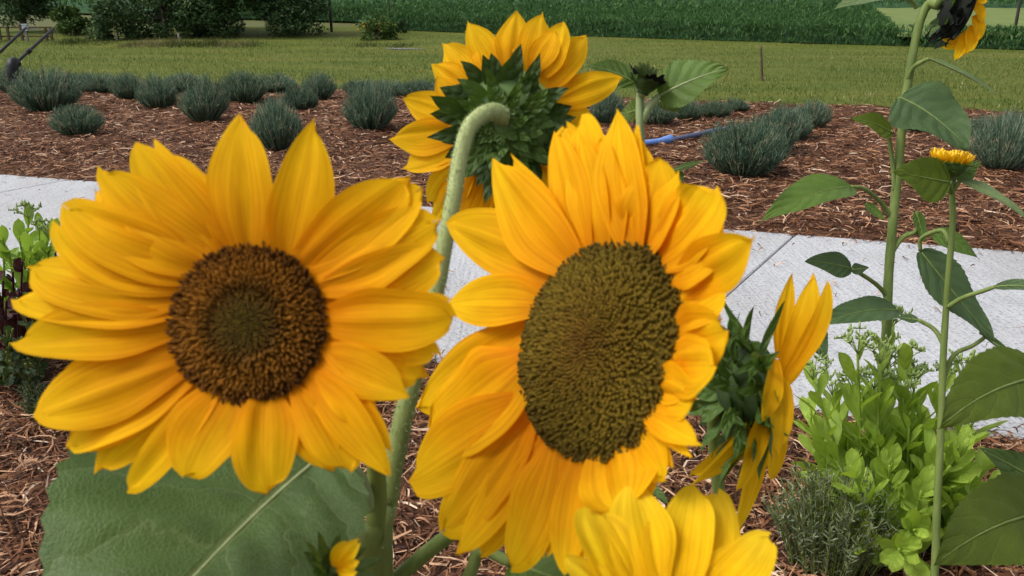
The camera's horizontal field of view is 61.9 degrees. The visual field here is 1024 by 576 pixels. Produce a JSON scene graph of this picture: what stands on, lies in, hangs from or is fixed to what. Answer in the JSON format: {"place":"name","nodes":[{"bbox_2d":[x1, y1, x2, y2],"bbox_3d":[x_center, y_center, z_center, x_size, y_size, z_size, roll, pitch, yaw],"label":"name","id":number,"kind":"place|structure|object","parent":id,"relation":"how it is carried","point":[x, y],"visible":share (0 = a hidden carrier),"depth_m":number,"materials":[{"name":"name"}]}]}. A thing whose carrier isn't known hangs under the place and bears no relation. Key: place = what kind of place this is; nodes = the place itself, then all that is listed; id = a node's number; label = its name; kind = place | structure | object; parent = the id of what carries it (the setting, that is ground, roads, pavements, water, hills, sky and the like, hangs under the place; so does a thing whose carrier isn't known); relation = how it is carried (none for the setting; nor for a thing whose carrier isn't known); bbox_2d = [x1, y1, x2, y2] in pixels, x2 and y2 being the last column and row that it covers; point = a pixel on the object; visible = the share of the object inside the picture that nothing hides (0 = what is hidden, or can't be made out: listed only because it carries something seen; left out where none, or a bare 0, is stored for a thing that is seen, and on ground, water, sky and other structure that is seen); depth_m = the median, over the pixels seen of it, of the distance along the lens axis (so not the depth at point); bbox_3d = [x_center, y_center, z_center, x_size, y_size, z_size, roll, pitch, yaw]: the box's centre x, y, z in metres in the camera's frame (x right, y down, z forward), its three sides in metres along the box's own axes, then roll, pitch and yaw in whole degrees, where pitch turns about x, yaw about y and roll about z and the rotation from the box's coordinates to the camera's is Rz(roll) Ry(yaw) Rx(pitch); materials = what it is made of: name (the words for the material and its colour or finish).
{"place":"outdoors","nodes":[
{"label":"outdoors","id":0,"kind":"place"},
{"bbox_2d":[0,12,794,236],"bbox_3d":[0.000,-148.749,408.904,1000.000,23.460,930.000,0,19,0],"label":"ground","id":1,"kind":"structure","parent":0,"point":[250,22],"depth_m":39.05,"materials":[{"name":"soil"}]},
{"bbox_2d":[0,27,26,53],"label":"diagonal brace","id":2,"kind":"object","parent":1,"relation":"on","point":[12,40],"visible":1,"depth_m":13.28,"materials":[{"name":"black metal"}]},
{"bbox_2d":[6,27,54,102],"bbox_3d":[-7.388,-3.461,13.283,0.184,1.111,1.594,0,19,0],"label":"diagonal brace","id":3,"kind":"object","parent":1,"relation":"on","point":[13,64],"visible":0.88,"depth_m":12.60,"materials":[{"name":"black metal"}]},
{"bbox_2d":[387,48,423,48],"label":"track","id":4,"kind":"structure","parent":0,"point":[405,48],"depth_m":26.83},
{"bbox_2d":[0,355,1023,575],"bbox_3d":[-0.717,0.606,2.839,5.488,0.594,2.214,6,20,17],"label":"bark mulch","id":5,"kind":"object","parent":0,"point":[12,501],"visible":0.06,"depth_m":2.66,"materials":[{"name":"brown wood"}]},
{"bbox_2d":[0,296,48,393],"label":"dark leaf plant","id":6,"kind":"object","parent":5,"relation":"on","point":[16,368],"visible":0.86,"depth_m":2.95,"materials":[{"name":"green plant"}]},
{"bbox_2d":[0,251,56,360],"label":"purple leaf plant","id":7,"kind":"object","parent":5,"relation":"on","point":[12,317],"visible":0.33,"depth_m":2.94,"materials":[{"name":"purple plant"}]},
{"bbox_2d":[0,199,60,358],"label":"sedum plant","id":8,"kind":"object","parent":5,"relation":"on","point":[35,248],"visible":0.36,"depth_m":3.08,"materials":[{"name":"green plant"}]},
{"bbox_2d":[13,379,47,415],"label":"lavender bush","id":9,"kind":"object","parent":5,"relation":"on","point":[31,399],"visible":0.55,"depth_m":3.14,"materials":[{"name":"green plant"}]},
{"bbox_2d":[10,114,456,575],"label":"sunflower","id":10,"kind":"object","parent":5,"relation":"on","point":[239,338],"visible":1,"depth_m":0.49,"materials":[{"name":"yellow plant"}]},
{"bbox_2d":[304,531,383,575],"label":"sunflower","id":11,"kind":"object","parent":5,"relation":"on","point":[338,557],"visible":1,"depth_m":0.53,"materials":[{"name":"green plant"}]},
{"bbox_2d":[381,10,622,575],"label":"sunflower","id":12,"kind":"object","parent":5,"relation":"on","point":[480,108],"visible":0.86,"depth_m":0.86,"materials":[{"name":"yellow plant"}]},
{"bbox_2d":[393,109,756,575],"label":"sunflower","id":13,"kind":"object","parent":5,"relation":"on","point":[613,262],"visible":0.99,"depth_m":0.57,"materials":[{"name":"yellow plant"}]},
{"bbox_2d":[586,59,728,182],"bbox_3d":[0.236,0.321,1.496,0.188,1.399,0.171,15,24,38],"label":"sunflower","id":14,"kind":"object","parent":5,"relation":"on","point":[678,84],"visible":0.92,"depth_m":1.26,"materials":[{"name":"green plant"}]},
{"bbox_2d":[653,485,668,503],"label":"seedling","id":15,"kind":"object","parent":5,"relation":"on","point":[658,493],"visible":0.3,"depth_m":1.87,"materials":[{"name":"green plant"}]},
{"bbox_2d":[564,483,776,575],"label":"sunflower","id":16,"kind":"object","parent":5,"relation":"on","point":[691,530],"visible":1,"depth_m":0.48,"materials":[{"name":"yellow plant"}]},
{"bbox_2d":[687,272,832,527],"bbox_3d":[0.237,0.568,0.991,0.142,1.216,0.191,0,19,0],"label":"sunflower","id":17,"kind":"object","parent":5,"relation":"on","point":[744,396],"visible":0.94,"depth_m":0.81,"materials":[{"name":"yellow plant"}]},
{"bbox_2d":[762,456,904,575],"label":"lavender bush","id":18,"kind":"object","parent":5,"relation":"on","point":[840,542],"visible":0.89,"depth_m":2.23,"materials":[{"name":"green plant"}]},
{"bbox_2d":[760,0,1001,397],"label":"sunflower","id":19,"kind":"object","parent":5,"relation":"on","point":[933,107],"visible":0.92,"depth_m":2.35,"materials":[{"name":"green plant"}]},
{"bbox_2d":[791,304,1008,575],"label":"sedum plant","id":20,"kind":"object","parent":5,"relation":"on","point":[895,447],"visible":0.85,"depth_m":2.31,"materials":[{"name":"green plant"}]},
{"bbox_2d":[894,147,1023,575],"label":"sunflower","id":21,"kind":"object","parent":5,"relation":"on","point":[936,175],"visible":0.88,"depth_m":1.75,"materials":[{"name":"green plant"}]},
{"bbox_2d":[933,339,1023,565],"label":"sunflower","id":22,"kind":"object","parent":5,"relation":"on","point":[985,525],"visible":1,"depth_m":1.03,"materials":[{"name":"green plant"}]},
{"bbox_2d":[0,26,1023,112],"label":"lawn","id":23,"kind":"structure","parent":0,"point":[259,32],"depth_m":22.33,"materials":[{"name":"green plant"}]},
{"bbox_2d":[0,24,53,40],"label":"fence","id":24,"kind":"object","parent":23,"relation":"on","point":[22,36],"visible":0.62,"depth_m":29.59,"materials":[{"name":"wood"}]},
{"bbox_2d":[0,0,60,31],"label":"tree","id":25,"kind":"object","parent":23,"relation":"on","point":[33,9],"visible":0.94,"depth_m":32.88,"materials":[{"name":"green plant"}]},
{"bbox_2d":[20,24,40,41],"bbox_3d":[-16.434,-8.657,29.238,0.600,0.744,0.160,0,19,0],"label":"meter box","id":26,"kind":"object","parent":23,"relation":"on","point":[25,31],"visible":0.75,"depth_m":29.15,"materials":[{"name":"grey metal"}]},
{"bbox_2d":[47,4,92,35],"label":"shrub","id":27,"kind":"object","parent":23,"relation":"on","point":[75,19],"visible":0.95,"depth_m":31.50,"materials":[{"name":"green plant"}]},
{"bbox_2d":[81,0,144,40],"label":"shrub","id":28,"kind":"object","parent":23,"relation":"on","point":[104,14],"visible":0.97,"depth_m":29.64,"materials":[{"name":"green plant"}]},
{"bbox_2d":[115,0,199,38],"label":"tree","id":29,"kind":"object","parent":23,"relation":"on","point":[157,20],"visible":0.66,"depth_m":30.73,"materials":[{"name":"green plant"}]},
{"bbox_2d":[163,0,259,37],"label":"tree","id":30,"kind":"object","parent":23,"relation":"on","point":[209,12],"visible":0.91,"depth_m":30.54,"materials":[{"name":"green plant"}]},
{"bbox_2d":[188,7,240,32],"bbox_3d":[-12.172,-13.223,33.115,3.684,6.602,3.928,0,19,0],"label":"tree","id":31,"kind":"object","parent":23,"relation":"on","point":[222,20],"visible":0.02,"depth_m":33.61,"materials":[{"name":"green plant"}]},
{"bbox_2d":[0,32,429,49],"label":"weeds","id":32,"kind":"object","parent":23,"relation":"on","point":[173,42],"visible":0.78,"depth_m":27.88,"materials":[{"name":"green plant"}]},
{"bbox_2d":[242,0,331,36],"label":"tree","id":33,"kind":"object","parent":23,"relation":"on","point":[290,21],"visible":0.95,"depth_m":30.99,"materials":[{"name":"green plant"}]},
{"bbox_2d":[329,0,332,31],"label":"utility pole","id":34,"kind":"object","parent":23,"relation":"on","point":[330,19],"visible":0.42,"depth_m":33.27,"materials":[{"name":"brown wood"}]},
{"bbox_2d":[353,14,400,40],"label":"shrub","id":35,"kind":"object","parent":23,"relation":"on","point":[374,26],"visible":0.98,"depth_m":29.84,"materials":[{"name":"green plant"}]},
{"bbox_2d":[397,20,406,32],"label":"shrub","id":36,"kind":"object","parent":23,"relation":"on","point":[402,23],"visible":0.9,"depth_m":32.76,"materials":[{"name":"green plant"}]},
{"bbox_2d":[760,45,762,80],"bbox_3d":[4.800,-4.257,16.398,0.148,0.786,0.052,0,19,0],"label":"stake","id":37,"kind":"object","parent":23,"relation":"on","point":[761,63],"visible":0.84,"depth_m":16.36,"materials":[{"name":"brown wood"}]},
{"bbox_2d":[1013,0,1021,38],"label":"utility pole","id":38,"kind":"object","parent":23,"relation":"on","point":[1017,12],"visible":0.45,"depth_m":27.63,"materials":[{"name":"wood"}]},
{"bbox_2d":[0,174,1023,439],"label":"path","id":39,"kind":"structure","parent":0,"point":[758,288],"depth_m":4.75,"materials":[{"name":"concrete"}]},
{"bbox_2d":[2,172,1023,434],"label":"loose bark","id":40,"kind":"object","parent":39,"relation":"on","point":[730,232],"visible":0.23,"depth_m":5.47,"materials":[{"name":"brown wood"}]},
{"bbox_2d":[0,77,1023,253],"bbox_3d":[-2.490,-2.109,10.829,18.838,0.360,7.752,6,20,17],"label":"bark mulch","id":41,"kind":"object","parent":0,"point":[855,177],"visible":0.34,"depth_m":8.32,"materials":[{"name":"brown wood"}]},
{"bbox_2d":[0,63,32,91],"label":"lavender bush","id":42,"kind":"object","parent":41,"relation":"on","point":[3,78],"visible":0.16,"depth_m":14.07,"materials":[{"name":"green plant"}]},
{"bbox_2d":[4,62,84,111],"bbox_3d":[-6.462,-2.783,11.815,0.960,0.668,1.044,0,19,0],"label":"lavender bush","id":43,"kind":"object","parent":41,"relation":"on","point":[50,91],"visible":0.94,"depth_m":11.64,"materials":[{"name":"green plant"}]},
{"bbox_2d":[45,103,106,135],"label":"lavender bush","id":44,"kind":"object","parent":41,"relation":"on","point":[68,121],"visible":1,"depth_m":9.49,"materials":[{"name":"green plant"}]},
{"bbox_2d":[61,70,90,90],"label":"lavender bush","id":45,"kind":"object","parent":41,"relation":"on","point":[76,75],"visible":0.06,"depth_m":14.31,"materials":[{"name":"green plant"}]},
{"bbox_2d":[76,70,119,92],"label":"lavender bush","id":46,"kind":"object","parent":41,"relation":"on","point":[93,83],"visible":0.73,"depth_m":14.13,"materials":[{"name":"green plant"}]},
{"bbox_2d":[106,70,144,99],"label":"lavender bush","id":47,"kind":"object","parent":41,"relation":"on","point":[122,87],"visible":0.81,"depth_m":12.97,"materials":[{"name":"green plant"}]},
{"bbox_2d":[133,72,179,107],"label":"lavender bush","id":48,"kind":"object","parent":41,"relation":"on","point":[153,93],"visible":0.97,"depth_m":12.26,"materials":[{"name":"green plant"}]},
{"bbox_2d":[161,72,204,90],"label":"lavender bush","id":49,"kind":"object","parent":41,"relation":"on","point":[178,80],"visible":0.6,"depth_m":14.07,"materials":[{"name":"green plant"}]},
{"bbox_2d":[176,72,231,121],"bbox_3d":[-3.926,-2.452,10.879,0.687,0.651,0.715,-5,19,-14],"label":"lavender bush","id":50,"kind":"object","parent":41,"relation":"on","point":[203,100],"visible":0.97,"depth_m":10.73,"materials":[{"name":"green plant"}]},
{"bbox_2d":[218,70,267,103],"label":"lavender bush","id":51,"kind":"object","parent":41,"relation":"on","point":[246,88],"visible":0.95,"depth_m":12.69,"materials":[{"name":"green plant"}]},
{"bbox_2d":[247,89,304,151],"bbox_3d":[-2.419,-1.729,8.750,0.585,0.639,0.681,-7,20,-21],"label":"lavender bush","id":52,"kind":"object","parent":41,"relation":"on","point":[277,127],"visible":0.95,"depth_m":8.62,"materials":[{"name":"green plant"}]},
{"bbox_2d":[254,71,297,92],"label":"lavender bush","id":53,"kind":"object","parent":41,"relation":"on","point":[277,83],"visible":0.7,"depth_m":14.12,"materials":[{"name":"green plant"}]},
{"bbox_2d":[281,82,319,110],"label":"lavender bush","id":54,"kind":"object","parent":41,"relation":"on","point":[306,99],"visible":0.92,"depth_m":11.69,"materials":[{"name":"green plant"}]},
{"bbox_2d":[300,69,337,99],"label":"lavender bush","id":55,"kind":"object","parent":41,"relation":"on","point":[323,86],"visible":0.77,"depth_m":12.94,"materials":[{"name":"green plant"}]},
{"bbox_2d":[340,77,374,95],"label":"lavender bush","id":56,"kind":"object","parent":41,"relation":"on","point":[348,86],"visible":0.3,"depth_m":13.71,"materials":[{"name":"green plant"}]},
{"bbox_2d":[340,75,399,129],"bbox_3d":[-1.667,-2.192,10.071,0.700,0.644,0.760,-10,21,-28],"label":"lavender bush","id":57,"kind":"object","parent":41,"relation":"on","point":[374,108],"visible":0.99,"depth_m":9.96,"materials":[{"name":"green plant"}]},
{"bbox_2d":[367,78,408,96],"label":"lavender bush","id":58,"kind":"object","parent":41,"relation":"on","point":[393,86],"visible":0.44,"depth_m":13.67,"materials":[{"name":"green plant"}]},
{"bbox_2d":[398,77,435,95],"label":"lavender bush","id":59,"kind":"object","parent":41,"relation":"on","point":[412,87],"visible":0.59,"depth_m":13.36,"materials":[{"name":"green plant"}]},
{"bbox_2d":[589,91,626,123],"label":"lavender bush","id":60,"kind":"object","parent":41,"relation":"on","point":[604,110],"visible":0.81,"depth_m":10.55,"materials":[{"name":"green plant"}]},
{"bbox_2d":[644,96,677,124],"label":"lavender bush","id":61,"kind":"object","parent":41,"relation":"on","point":[658,115],"visible":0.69,"depth_m":10.34,"materials":[{"name":"green plant"}]},
{"bbox_2d":[676,99,703,120],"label":"lavender bush","id":62,"kind":"object","parent":41,"relation":"on","point":[692,111],"visible":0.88,"depth_m":10.78,"materials":[{"name":"green plant"}]},
{"bbox_2d":[645,125,745,145],"bbox_3d":[1.954,-1.680,9.434,2.289,0.108,0.183,-16,24,-38],"label":"irrigation hose","id":63,"kind":"object","parent":41,"relation":"on","point":[668,138],"visible":0.59,"depth_m":9.21,"materials":[{"name":"blue plastic"}]},
{"bbox_2d":[700,100,732,116],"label":"lavender bush","id":64,"kind":"object","parent":41,"relation":"on","point":[716,108],"visible":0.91,"depth_m":11.21,"materials":[{"name":"green plant"}]},
{"bbox_2d":[724,96,749,111],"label":"lavender bush","id":65,"kind":"object","parent":41,"relation":"on","point":[739,104],"visible":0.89,"depth_m":11.59,"materials":[{"name":"green plant"}]},
{"bbox_2d":[699,112,793,176],"bbox_3d":[2.053,-1.264,7.493,0.816,0.552,0.787,15,24,37],"label":"lavender bush","id":66,"kind":"object","parent":41,"relation":"on","point":[747,150],"visible":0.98,"depth_m":7.35,"materials":[{"name":"green plant"}]},
{"bbox_2d":[743,102,800,149],"bbox_3d":[2.588,-1.596,8.456,0.604,0.537,0.629,11,22,30],"label":"lavender bush","id":67,"kind":"object","parent":41,"relation":"on","point":[791,131],"visible":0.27,"depth_m":8.30,"materials":[{"name":"green plant"}]},
{"bbox_2d":[773,101,815,140],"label":"lavender bush","id":68,"kind":"object","parent":41,"relation":"on","point":[806,126],"visible":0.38,"depth_m":9.35,"materials":[{"name":"green plant"}]},
{"bbox_2d":[797,98,832,127],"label":"lavender bush","id":69,"kind":"object","parent":41,"relation":"on","point":[817,112],"visible":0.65,"depth_m":10.20,"materials":[{"name":"green plant"}]},
{"bbox_2d":[970,113,996,135],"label":"lavender bush","id":70,"kind":"object","parent":41,"relation":"on","point":[973,122],"visible":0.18,"depth_m":9.58,"materials":[{"name":"green plant"}]},
{"bbox_2d":[970,106,1023,169],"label":"lavender bush","id":71,"kind":"object","parent":41,"relation":"on","point":[1001,147],"visible":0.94,"depth_m":7.62,"materials":[{"name":"green plant"}]},
{"bbox_2d":[993,106,1023,131],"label":"lavender bush","id":72,"kind":"object","parent":41,"relation":"on","point":[1010,113],"visible":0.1,"depth_m":9.40,"materials":[{"name":"green plant"}]},
{"bbox_2d":[1,0,1023,48],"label":"field","id":73,"kind":"structure","parent":0,"point":[85,8],"depth_m":31.52,"materials":[{"name":"green plant"}]},
{"bbox_2d":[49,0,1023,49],"bbox_3d":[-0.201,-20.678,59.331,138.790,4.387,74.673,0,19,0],"label":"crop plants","id":74,"kind":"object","parent":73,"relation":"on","point":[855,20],"visible":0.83,"depth_m":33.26,"materials":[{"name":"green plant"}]},
{"bbox_2d":[875,7,1023,36],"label":"meadow","id":75,"kind":"structure","parent":0,"point":[994,16],"depth_m":37.57,"materials":[{"name":"green plant"}]}
]}

